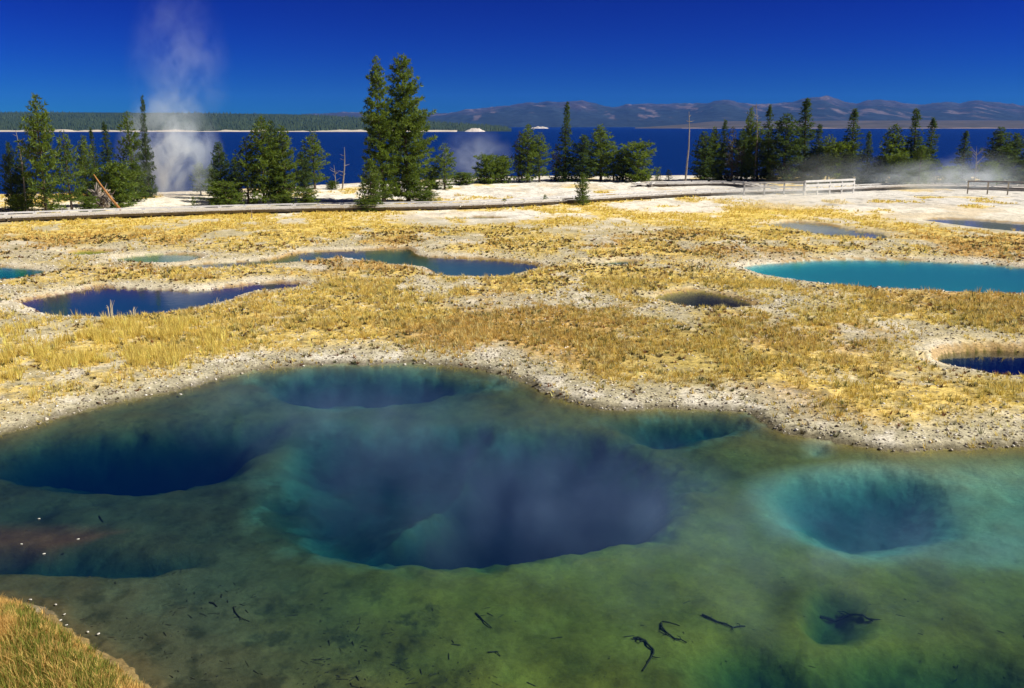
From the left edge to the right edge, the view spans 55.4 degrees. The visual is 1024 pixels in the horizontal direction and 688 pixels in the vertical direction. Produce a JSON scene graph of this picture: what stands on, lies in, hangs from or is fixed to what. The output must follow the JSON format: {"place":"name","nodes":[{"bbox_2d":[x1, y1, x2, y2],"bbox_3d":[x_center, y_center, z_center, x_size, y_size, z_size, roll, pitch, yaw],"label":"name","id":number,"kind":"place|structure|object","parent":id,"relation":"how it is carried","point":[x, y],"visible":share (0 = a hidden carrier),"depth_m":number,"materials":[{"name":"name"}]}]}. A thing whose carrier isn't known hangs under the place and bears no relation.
{"place":"outdoors","nodes":[
{"label":"outdoors","id":0,"kind":"place"},
{"bbox_2d":[13,133,27,210],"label":"dead tree","id":1,"kind":"object","parent":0,"point":[23,171],"visible":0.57,"depth_m":73.20,"materials":[{"name":"brown wood"}]},
{"bbox_2d":[0,593,156,687],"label":"grass","id":2,"kind":"structure","parent":0,"point":[29,650],"depth_m":11.65,"materials":[{"name":"yellow plant"}]},
{"bbox_2d":[23,283,297,306],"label":"spring water","id":3,"kind":"structure","parent":0,"point":[91,291],"depth_m":39.99,"materials":[{"name":"blue liquid"}]},
{"bbox_2d":[0,129,456,131],"bbox_3d":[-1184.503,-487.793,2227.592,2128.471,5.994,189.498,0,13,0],"label":"beach","id":4,"kind":"structure","parent":0,"point":[65,130],"depth_m":2166.47,"materials":[{"name":"beige sand"}]},
{"bbox_2d":[0,112,511,131],"bbox_3d":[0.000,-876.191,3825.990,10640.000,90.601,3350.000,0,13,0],"label":"hills","id":5,"kind":"structure","parent":0,"point":[188,115],"depth_m":2904.68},
{"bbox_2d":[0,111,508,130],"bbox_3d":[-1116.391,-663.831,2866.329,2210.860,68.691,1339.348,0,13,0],"label":"forest","id":6,"kind":"object","parent":5,"relation":"on","point":[96,123],"visible":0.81,"depth_m":2574.08,"materials":[{"name":"green plant"}]},
{"bbox_2d":[451,217,491,218],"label":"spring water","id":7,"kind":"structure","parent":0,"point":[472,217],"depth_m":72.01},
{"bbox_2d":[0,175,1023,687],"bbox_3d":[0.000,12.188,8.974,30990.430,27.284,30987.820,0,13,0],"label":"ground","id":8,"kind":"structure","parent":0,"point":[374,495],"depth_m":20.42,"materials":[{"name":"beige soil"}]},
{"bbox_2d":[0,142,22,210],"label":"pine tree","id":9,"kind":"object","parent":8,"relation":"on","point":[8,189],"visible":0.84,"depth_m":73.35,"materials":[{"name":"green plant"}]},
{"bbox_2d":[6,193,30,213],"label":"shrub","id":10,"kind":"object","parent":8,"relation":"on","point":[18,199],"visible":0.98,"depth_m":72.28,"materials":[{"name":"green plant"}]},
{"bbox_2d":[11,153,34,208],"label":"pine tree","id":11,"kind":"object","parent":8,"relation":"on","point":[18,160],"visible":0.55,"depth_m":73.84,"materials":[{"name":"green plant"}]},
{"bbox_2d":[13,92,68,212],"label":"pine tree","id":12,"kind":"object","parent":8,"relation":"on","point":[39,166],"visible":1,"depth_m":71.50,"materials":[{"name":"green plant"}]},
{"bbox_2d":[48,130,86,209],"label":"pine tree","id":13,"kind":"object","parent":8,"relation":"on","point":[66,151],"visible":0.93,"depth_m":73.53,"materials":[{"name":"green plant"}]},
{"bbox_2d":[70,135,99,201],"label":"pine tree","id":14,"kind":"object","parent":8,"relation":"on","point":[89,170],"visible":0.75,"depth_m":75.80,"materials":[{"name":"green plant"}]},
{"bbox_2d":[76,195,102,211],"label":"shrub","id":15,"kind":"object","parent":8,"relation":"on","point":[86,204],"visible":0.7,"depth_m":72.24,"materials":[{"name":"green plant"}]},
{"bbox_2d":[89,127,102,191],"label":"pine tree","id":16,"kind":"object","parent":8,"relation":"on","point":[91,137],"visible":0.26,"depth_m":79.66,"materials":[{"name":"green plant"}]},
{"bbox_2d":[80,174,119,210],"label":"uprooted stump","id":17,"kind":"object","parent":8,"relation":"on","point":[104,197],"visible":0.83,"depth_m":73.99,"materials":[{"name":"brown wood"}]},
{"bbox_2d":[98,121,124,199],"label":"pine tree","id":18,"kind":"object","parent":8,"relation":"on","point":[104,127],"visible":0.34,"depth_m":80.30,"materials":[{"name":"green plant"}]},
{"bbox_2d":[95,159,139,207],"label":"pine tree","id":19,"kind":"object","parent":8,"relation":"on","point":[117,176],"visible":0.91,"depth_m":76.30,"materials":[{"name":"green plant"}]},
{"bbox_2d":[0,309,257,399],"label":"grass","id":20,"kind":"structure","parent":8,"relation":"on","point":[175,325],"depth_m":29.03,"materials":[{"name":"yellow plant"}]},
{"bbox_2d":[115,111,150,194],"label":"pine tree","id":21,"kind":"object","parent":8,"relation":"on","point":[129,140],"visible":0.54,"depth_m":81.97,"materials":[{"name":"green plant"}]},
{"bbox_2d":[124,162,152,201],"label":"pine tree","id":22,"kind":"object","parent":8,"relation":"on","point":[136,167],"visible":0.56,"depth_m":80.20,"materials":[{"name":"green plant"}]},
{"bbox_2d":[138,95,157,197],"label":"pine tree","id":23,"kind":"object","parent":8,"relation":"on","point":[149,156],"visible":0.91,"depth_m":82.94,"materials":[{"name":"green plant"}]},
{"bbox_2d":[189,161,206,194],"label":"pine tree","id":24,"kind":"object","parent":8,"relation":"on","point":[198,177],"visible":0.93,"depth_m":85.93,"materials":[{"name":"green plant"}]},
{"bbox_2d":[202,164,218,192],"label":"pine tree","id":25,"kind":"object","parent":8,"relation":"on","point":[207,174],"visible":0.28,"depth_m":85.66,"materials":[{"name":"green plant"}]},
{"bbox_2d":[207,141,230,198],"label":"pine tree","id":26,"kind":"object","parent":8,"relation":"on","point":[221,173],"visible":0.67,"depth_m":82.94,"materials":[{"name":"green plant"}]},
{"bbox_2d":[198,180,245,206],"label":"shrub","id":27,"kind":"object","parent":8,"relation":"on","point":[223,184],"visible":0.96,"depth_m":78.60,"materials":[{"name":"green plant"}]},
{"bbox_2d":[226,157,243,198],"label":"pine tree","id":28,"kind":"object","parent":8,"relation":"on","point":[234,172],"visible":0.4,"depth_m":82.55,"materials":[{"name":"green plant"}]},
{"bbox_2d":[231,137,260,203],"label":"pine tree","id":29,"kind":"object","parent":8,"relation":"on","point":[244,164],"visible":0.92,"depth_m":80.13,"materials":[{"name":"green plant"}]},
{"bbox_2d":[241,115,286,203],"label":"pine tree","id":30,"kind":"object","parent":8,"relation":"on","point":[263,158],"visible":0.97,"depth_m":80.04,"materials":[{"name":"green plant"}]},
{"bbox_2d":[260,119,286,200],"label":"pine tree","id":31,"kind":"object","parent":8,"relation":"on","point":[271,129],"visible":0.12,"depth_m":82.22,"materials":[{"name":"green plant"}]},
{"bbox_2d":[266,125,302,197],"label":"pine tree","id":32,"kind":"object","parent":8,"relation":"on","point":[290,182],"visible":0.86,"depth_m":80.85,"materials":[{"name":"green plant"}]},
{"bbox_2d":[272,194,296,205],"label":"shrub","id":33,"kind":"object","parent":8,"relation":"on","point":[283,199],"visible":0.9,"depth_m":78.89,"materials":[{"name":"green plant"}]},
{"bbox_2d":[293,152,314,189],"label":"pine tree","id":34,"kind":"object","parent":8,"relation":"on","point":[304,184],"visible":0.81,"depth_m":92.17,"materials":[{"name":"green plant"}]},
{"bbox_2d":[292,187,320,205],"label":"shrub","id":35,"kind":"object","parent":8,"relation":"on","point":[308,197],"visible":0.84,"depth_m":79.05,"materials":[{"name":"green plant"}]},
{"bbox_2d":[296,129,331,188],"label":"pine tree","id":36,"kind":"object","parent":8,"relation":"on","point":[315,147],"visible":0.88,"depth_m":93.35,"materials":[{"name":"green plant"}]},
{"bbox_2d":[325,180,339,189],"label":"shrub","id":37,"kind":"object","parent":8,"relation":"on","point":[331,184],"visible":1,"depth_m":94.56,"materials":[{"name":"green plant"}]},
{"bbox_2d":[350,198,384,211],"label":"shrub","id":38,"kind":"object","parent":8,"relation":"on","point":[363,201],"visible":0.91,"depth_m":74.67,"materials":[{"name":"green plant"}]},
{"bbox_2d":[357,159,385,206],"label":"pine tree","id":39,"kind":"object","parent":8,"relation":"on","point":[363,189],"visible":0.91,"depth_m":75.16,"materials":[{"name":"green plant"}]},
{"bbox_2d":[359,54,402,203],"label":"pine tree","id":40,"kind":"object","parent":8,"relation":"on","point":[378,125],"visible":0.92,"depth_m":81.02,"materials":[{"name":"green plant"}]},
{"bbox_2d":[378,53,437,201],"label":"pine tree","id":41,"kind":"object","parent":8,"relation":"on","point":[411,174],"visible":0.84,"depth_m":82.40,"materials":[{"name":"green plant"}]},
{"bbox_2d":[411,189,441,201],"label":"shrub","id":42,"kind":"object","parent":8,"relation":"on","point":[424,195],"visible":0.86,"depth_m":83.29,"materials":[{"name":"green plant"}]},
{"bbox_2d":[421,166,443,188],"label":"shrub","id":43,"kind":"object","parent":8,"relation":"on","point":[430,175],"visible":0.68,"depth_m":98.27,"materials":[{"name":"green plant"}]},
{"bbox_2d":[429,142,456,189],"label":"pine tree","id":44,"kind":"object","parent":8,"relation":"on","point":[449,161],"visible":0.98,"depth_m":97.90,"materials":[{"name":"green plant"}]},
{"bbox_2d":[452,172,476,184],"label":"shrub","id":45,"kind":"object","parent":8,"relation":"on","point":[462,177],"visible":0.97,"depth_m":103.24,"materials":[{"name":"green plant"}]},
{"bbox_2d":[471,154,498,183],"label":"pine tree","id":46,"kind":"object","parent":8,"relation":"on","point":[483,177],"visible":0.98,"depth_m":105.20,"materials":[{"name":"green plant"}]},
{"bbox_2d":[487,155,515,183],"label":"pine tree","id":47,"kind":"object","parent":8,"relation":"on","point":[503,166],"visible":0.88,"depth_m":106.07,"materials":[{"name":"green plant"}]},
{"bbox_2d":[0,263,1023,448],"bbox_3d":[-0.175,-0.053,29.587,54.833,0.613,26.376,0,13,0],"label":"grass","id":48,"kind":"structure","parent":8,"relation":"on","point":[951,302],"depth_m":31.30,"materials":[{"name":"yellow plant"}]},
{"bbox_2d":[0,187,1023,303],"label":"grass","id":49,"kind":"structure","parent":8,"relation":"on","point":[195,228],"depth_m":59.16,"materials":[{"name":"yellow plant"}]},
{"bbox_2d":[0,183,1023,220],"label":"boardwalk","id":50,"kind":"structure","parent":8,"relation":"on","point":[151,211],"depth_m":76.65,"materials":[{"name":"grey wood"}]},
{"bbox_2d":[0,233,1023,451],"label":"pebbles","id":51,"kind":"object","parent":8,"relation":"on","point":[625,395],"visible":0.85,"depth_m":32.09,"materials":[{"name":"stone"}]},
{"bbox_2d":[0,225,1023,444],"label":"ground cover","id":52,"kind":"object","parent":8,"relation":"on","point":[565,284],"visible":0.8,"depth_m":40.89,"materials":[{"name":"yellow plant"}]},
{"bbox_2d":[511,131,526,181],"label":"pine tree","id":53,"kind":"object","parent":8,"relation":"on","point":[518,178],"visible":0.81,"depth_m":107.99,"materials":[{"name":"green plant"}]},
{"bbox_2d":[511,123,541,181],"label":"pine tree","id":54,"kind":"object","parent":8,"relation":"on","point":[529,154],"visible":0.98,"depth_m":106.89,"materials":[{"name":"green plant"}]},
{"bbox_2d":[526,132,554,181],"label":"pine tree","id":55,"kind":"object","parent":8,"relation":"on","point":[543,148],"visible":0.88,"depth_m":107.36,"materials":[{"name":"green plant"}]},
{"bbox_2d":[80,569,1023,687],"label":"twig litter","id":56,"kind":"object","parent":8,"relation":"on","point":[366,646],"visible":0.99,"depth_m":13.22,"materials":[{"name":"brown wood"}]},
{"bbox_2d":[548,144,562,180],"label":"pine tree","id":57,"kind":"object","parent":8,"relation":"on","point":[556,178],"visible":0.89,"depth_m":109.29,"materials":[{"name":"green plant"}]},
{"bbox_2d":[553,102,577,181],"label":"pine tree","id":58,"kind":"object","parent":8,"relation":"on","point":[564,170],"visible":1,"depth_m":108.48,"materials":[{"name":"green plant"}]},
{"bbox_2d":[574,172,589,203],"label":"sapling","id":59,"kind":"object","parent":8,"relation":"on","point":[583,186],"visible":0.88,"depth_m":81.01,"materials":[{"name":"green plant"}]},
{"bbox_2d":[566,134,599,180],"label":"pine tree","id":60,"kind":"object","parent":8,"relation":"on","point":[586,147],"visible":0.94,"depth_m":108.45,"materials":[{"name":"green plant"}]},
{"bbox_2d":[582,124,618,180],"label":"pine tree","id":61,"kind":"object","parent":8,"relation":"on","point":[600,144],"visible":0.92,"depth_m":109.15,"materials":[{"name":"green plant"}]},
{"bbox_2d":[601,143,622,180],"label":"pine tree","id":62,"kind":"object","parent":8,"relation":"on","point":[614,168],"visible":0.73,"depth_m":109.75,"materials":[{"name":"green plant"}]},
{"bbox_2d":[613,147,634,180],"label":"pine tree","id":63,"kind":"object","parent":8,"relation":"on","point":[621,155],"visible":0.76,"depth_m":109.42,"materials":[{"name":"green plant"}]},
{"bbox_2d":[613,138,659,181],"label":"pine tree","id":64,"kind":"object","parent":8,"relation":"on","point":[639,173],"visible":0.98,"depth_m":108.53,"materials":[{"name":"green plant"}]},
{"bbox_2d":[633,636,659,670],"bbox_3d":[1.829,4.164,13.125,0.308,0.046,0.862,0,13,0],"label":"sunken branch","id":65,"kind":"object","parent":8,"relation":"on","point":[644,640],"visible":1,"depth_m":13.27,"materials":[{"name":"brown wood"}]},
{"bbox_2d":[684,115,691,180],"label":"dead tree","id":66,"kind":"object","parent":8,"relation":"on","point":[689,121],"visible":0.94,"depth_m":108.21,"materials":[{"name":"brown wood"}]},
{"bbox_2d":[688,131,721,180],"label":"pine tree","id":67,"kind":"object","parent":8,"relation":"on","point":[701,168],"visible":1,"depth_m":109.26,"materials":[{"name":"green plant"}]},
{"bbox_2d":[632,181,777,188],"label":"boardwalk","id":68,"kind":"structure","parent":8,"relation":"on","point":[688,183],"depth_m":104.04,"materials":[{"name":"grey wood"}]},
{"bbox_2d":[706,126,723,180],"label":"pine tree","id":69,"kind":"object","parent":8,"relation":"on","point":[717,145],"visible":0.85,"depth_m":109.57,"materials":[{"name":"green plant"}]},
{"bbox_2d":[709,119,733,180],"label":"pine tree","id":70,"kind":"object","parent":8,"relation":"on","point":[723,146],"visible":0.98,"depth_m":109.55,"materials":[{"name":"green plant"}]},
{"bbox_2d":[702,613,744,630],"bbox_3d":[2.991,3.987,13.939,0.643,0.052,0.222,7,15,30],"label":"sunken branch","id":71,"kind":"object","parent":8,"relation":"on","point":[709,617],"visible":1,"depth_m":13.93,"materials":[{"name":"brown wood"}]},
{"bbox_2d":[723,127,744,180],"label":"pine tree","id":72,"kind":"object","parent":8,"relation":"on","point":[732,167],"visible":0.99,"depth_m":109.35,"materials":[{"name":"green plant"}]},
{"bbox_2d":[729,130,757,180],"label":"pine tree","id":73,"kind":"object","parent":8,"relation":"on","point":[741,168],"visible":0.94,"depth_m":109.49,"materials":[{"name":"green plant"}]},
{"bbox_2d":[742,106,759,179],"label":"pine tree","id":74,"kind":"object","parent":8,"relation":"on","point":[749,128],"visible":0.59,"depth_m":110.06,"materials":[{"name":"green plant"}]},
{"bbox_2d":[741,121,773,180],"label":"pine tree","id":75,"kind":"object","parent":8,"relation":"on","point":[762,148],"visible":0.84,"depth_m":109.96,"materials":[{"name":"green plant"}]},
{"bbox_2d":[753,103,761,180],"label":"dead tree","id":76,"kind":"object","parent":8,"relation":"on","point":[757,140],"visible":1,"depth_m":109.40,"materials":[{"name":"brown wood"}]},
{"bbox_2d":[755,104,777,179],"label":"pine tree","id":77,"kind":"object","parent":8,"relation":"on","point":[769,111],"visible":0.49,"depth_m":110.30,"materials":[{"name":"green plant"}]},
{"bbox_2d":[743,181,803,195],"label":"railing","id":78,"kind":"object","parent":8,"relation":"on","point":[783,186],"visible":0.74,"depth_m":91.61,"materials":[{"name":"grey wood"}]},
{"bbox_2d":[757,113,809,181],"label":"pine tree","id":79,"kind":"object","parent":8,"relation":"on","point":[787,153],"visible":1,"depth_m":107.51,"materials":[{"name":"green plant"}]},
{"bbox_2d":[777,97,825,180],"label":"pine tree","id":80,"kind":"object","parent":8,"relation":"on","point":[805,118],"visible":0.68,"depth_m":108.66,"materials":[{"name":"green plant"}]},
{"bbox_2d":[801,124,827,180],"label":"pine tree","id":81,"kind":"object","parent":8,"relation":"on","point":[816,155],"visible":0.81,"depth_m":108.29,"materials":[{"name":"green plant"}]},
{"bbox_2d":[813,135,837,179],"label":"pine tree","id":82,"kind":"object","parent":8,"relation":"on","point":[827,148],"visible":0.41,"depth_m":108.46,"materials":[{"name":"green plant"}]},
{"bbox_2d":[803,179,854,195],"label":"railing","id":83,"kind":"object","parent":8,"relation":"on","point":[829,185],"visible":0.9,"depth_m":92.84,"materials":[{"name":"white wood"}]},
{"bbox_2d":[820,139,861,182],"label":"bush","id":84,"kind":"object","parent":8,"relation":"on","point":[834,157],"visible":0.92,"depth_m":106.15,"materials":[{"name":"green plant"}]},
{"bbox_2d":[820,611,880,621],"bbox_3d":[5.004,4.036,14.368,0.864,0.289,0.288,9,16,36],"label":"sunken branch","id":85,"kind":"object","parent":8,"relation":"on","point":[841,618],"visible":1,"depth_m":14.49,"materials":[{"name":"brown wood"}]},
{"bbox_2d":[833,108,868,182],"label":"pine tree","id":86,"kind":"object","parent":8,"relation":"on","point":[855,113],"visible":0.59,"depth_m":106.26,"materials":[{"name":"green plant"}]},
{"bbox_2d":[855,131,878,183],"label":"pine tree","id":87,"kind":"object","parent":8,"relation":"on","point":[866,179],"visible":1,"depth_m":105.33,"materials":[{"name":"green plant"}]},
{"bbox_2d":[868,155,889,183],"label":"pine tree","id":88,"kind":"object","parent":8,"relation":"on","point":[878,164],"visible":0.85,"depth_m":105.47,"materials":[{"name":"green plant"}]},
{"bbox_2d":[873,123,910,182],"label":"pine tree","id":89,"kind":"object","parent":8,"relation":"on","point":[894,142],"visible":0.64,"depth_m":104.99,"materials":[{"name":"green plant"}]},
{"bbox_2d":[884,150,914,184],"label":"shrub","id":90,"kind":"object","parent":8,"relation":"on","point":[899,165],"visible":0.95,"depth_m":102.73,"materials":[{"name":"plant"}]},
{"bbox_2d":[902,108,930,182],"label":"pine tree","id":91,"kind":"object","parent":8,"relation":"on","point":[916,143],"visible":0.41,"depth_m":104.86,"materials":[{"name":"green plant"}]},
{"bbox_2d":[904,145,930,183],"bbox_3d":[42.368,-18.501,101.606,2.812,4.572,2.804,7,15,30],"label":"steam","id":92,"kind":"object","parent":8,"relation":"on","point":[913,171],"visible":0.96,"depth_m":101.30,"materials":[{"name":"white"}]},
{"bbox_2d":[916,117,942,183],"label":"pine tree","id":93,"kind":"object","parent":8,"relation":"on","point":[931,175],"visible":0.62,"depth_m":105.17,"materials":[{"name":"green plant"}]},
{"bbox_2d":[936,164,962,183],"bbox_3d":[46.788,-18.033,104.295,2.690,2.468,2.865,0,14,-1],"label":"steam","id":94,"kind":"object","parent":8,"relation":"on","point":[946,172],"visible":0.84,"depth_m":104.01,"materials":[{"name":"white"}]},
{"bbox_2d":[949,131,977,182],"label":"pine tree","id":95,"kind":"object","parent":8,"relation":"on","point":[964,169],"visible":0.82,"depth_m":105.43,"materials":[{"name":"green plant"}]},
{"bbox_2d":[970,146,985,184],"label":"dead tree","id":96,"kind":"object","parent":8,"relation":"on","point":[976,162],"visible":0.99,"depth_m":102.44,"materials":[{"name":"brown wood"}]},
{"bbox_2d":[972,160,1003,184],"bbox_3d":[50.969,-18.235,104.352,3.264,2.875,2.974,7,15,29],"label":"steam","id":97,"kind":"object","parent":8,"relation":"on","point":[988,172],"visible":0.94,"depth_m":103.87,"materials":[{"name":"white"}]},
{"bbox_2d":[967,180,1023,194],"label":"railing","id":98,"kind":"object","parent":8,"relation":"on","point":[987,188],"visible":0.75,"depth_m":93.07,"materials":[{"name":"grey wood"}]},
{"bbox_2d":[978,126,1021,183],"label":"pine tree","id":99,"kind":"object","parent":8,"relation":"on","point":[999,151],"visible":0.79,"depth_m":104.76,"materials":[{"name":"green plant"}]},
{"bbox_2d":[1000,133,1023,183],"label":"pine tree","id":100,"kind":"object","parent":8,"relation":"on","point":[1012,168],"visible":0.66,"depth_m":105.30,"materials":[{"name":"green plant"}]},
{"bbox_2d":[0,127,1023,193],"bbox_3d":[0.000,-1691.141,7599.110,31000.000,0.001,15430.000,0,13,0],"label":"lake","id":101,"kind":"structure","parent":0,"point":[177,157],"depth_m":675.96,"materials":[{"name":"blue liquid"}]},
{"bbox_2d":[0,0,1023,117],"label":"sky","id":102,"kind":"structure","parent":0,"point":[297,57],"materials":[{"name":"blue"}]},
{"bbox_2d":[304,95,1023,126],"bbox_3d":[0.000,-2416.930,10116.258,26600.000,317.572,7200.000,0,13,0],"label":"mountains","id":103,"kind":"structure","parent":0,"point":[582,113],"depth_m":8038.68,"materials":[{"name":"grey stone"}]},
{"bbox_2d":[766,222,886,237],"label":"spring water","id":104,"kind":"structure","parent":0,"point":[820,228],"depth_m":63.74,"materials":[{"name":"liquid"}]},
{"bbox_2d":[635,120,1023,127],"bbox_3d":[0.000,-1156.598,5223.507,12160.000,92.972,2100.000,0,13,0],"label":"headland","id":105,"kind":"structure","parent":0,"point":[922,123],"depth_m":4662.54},
{"bbox_2d":[682,127,1023,128],"bbox_3d":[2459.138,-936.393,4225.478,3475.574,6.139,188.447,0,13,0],"label":"beach","id":106,"kind":"structure","parent":0,"point":[876,128],"depth_m":4155.69,"materials":[{"name":"beige sand"}]},
{"bbox_2d":[925,219,1023,231],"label":"spring water","id":107,"kind":"structure","parent":0,"point":[994,225],"depth_m":66.94,"materials":[{"name":"blue liquid"}]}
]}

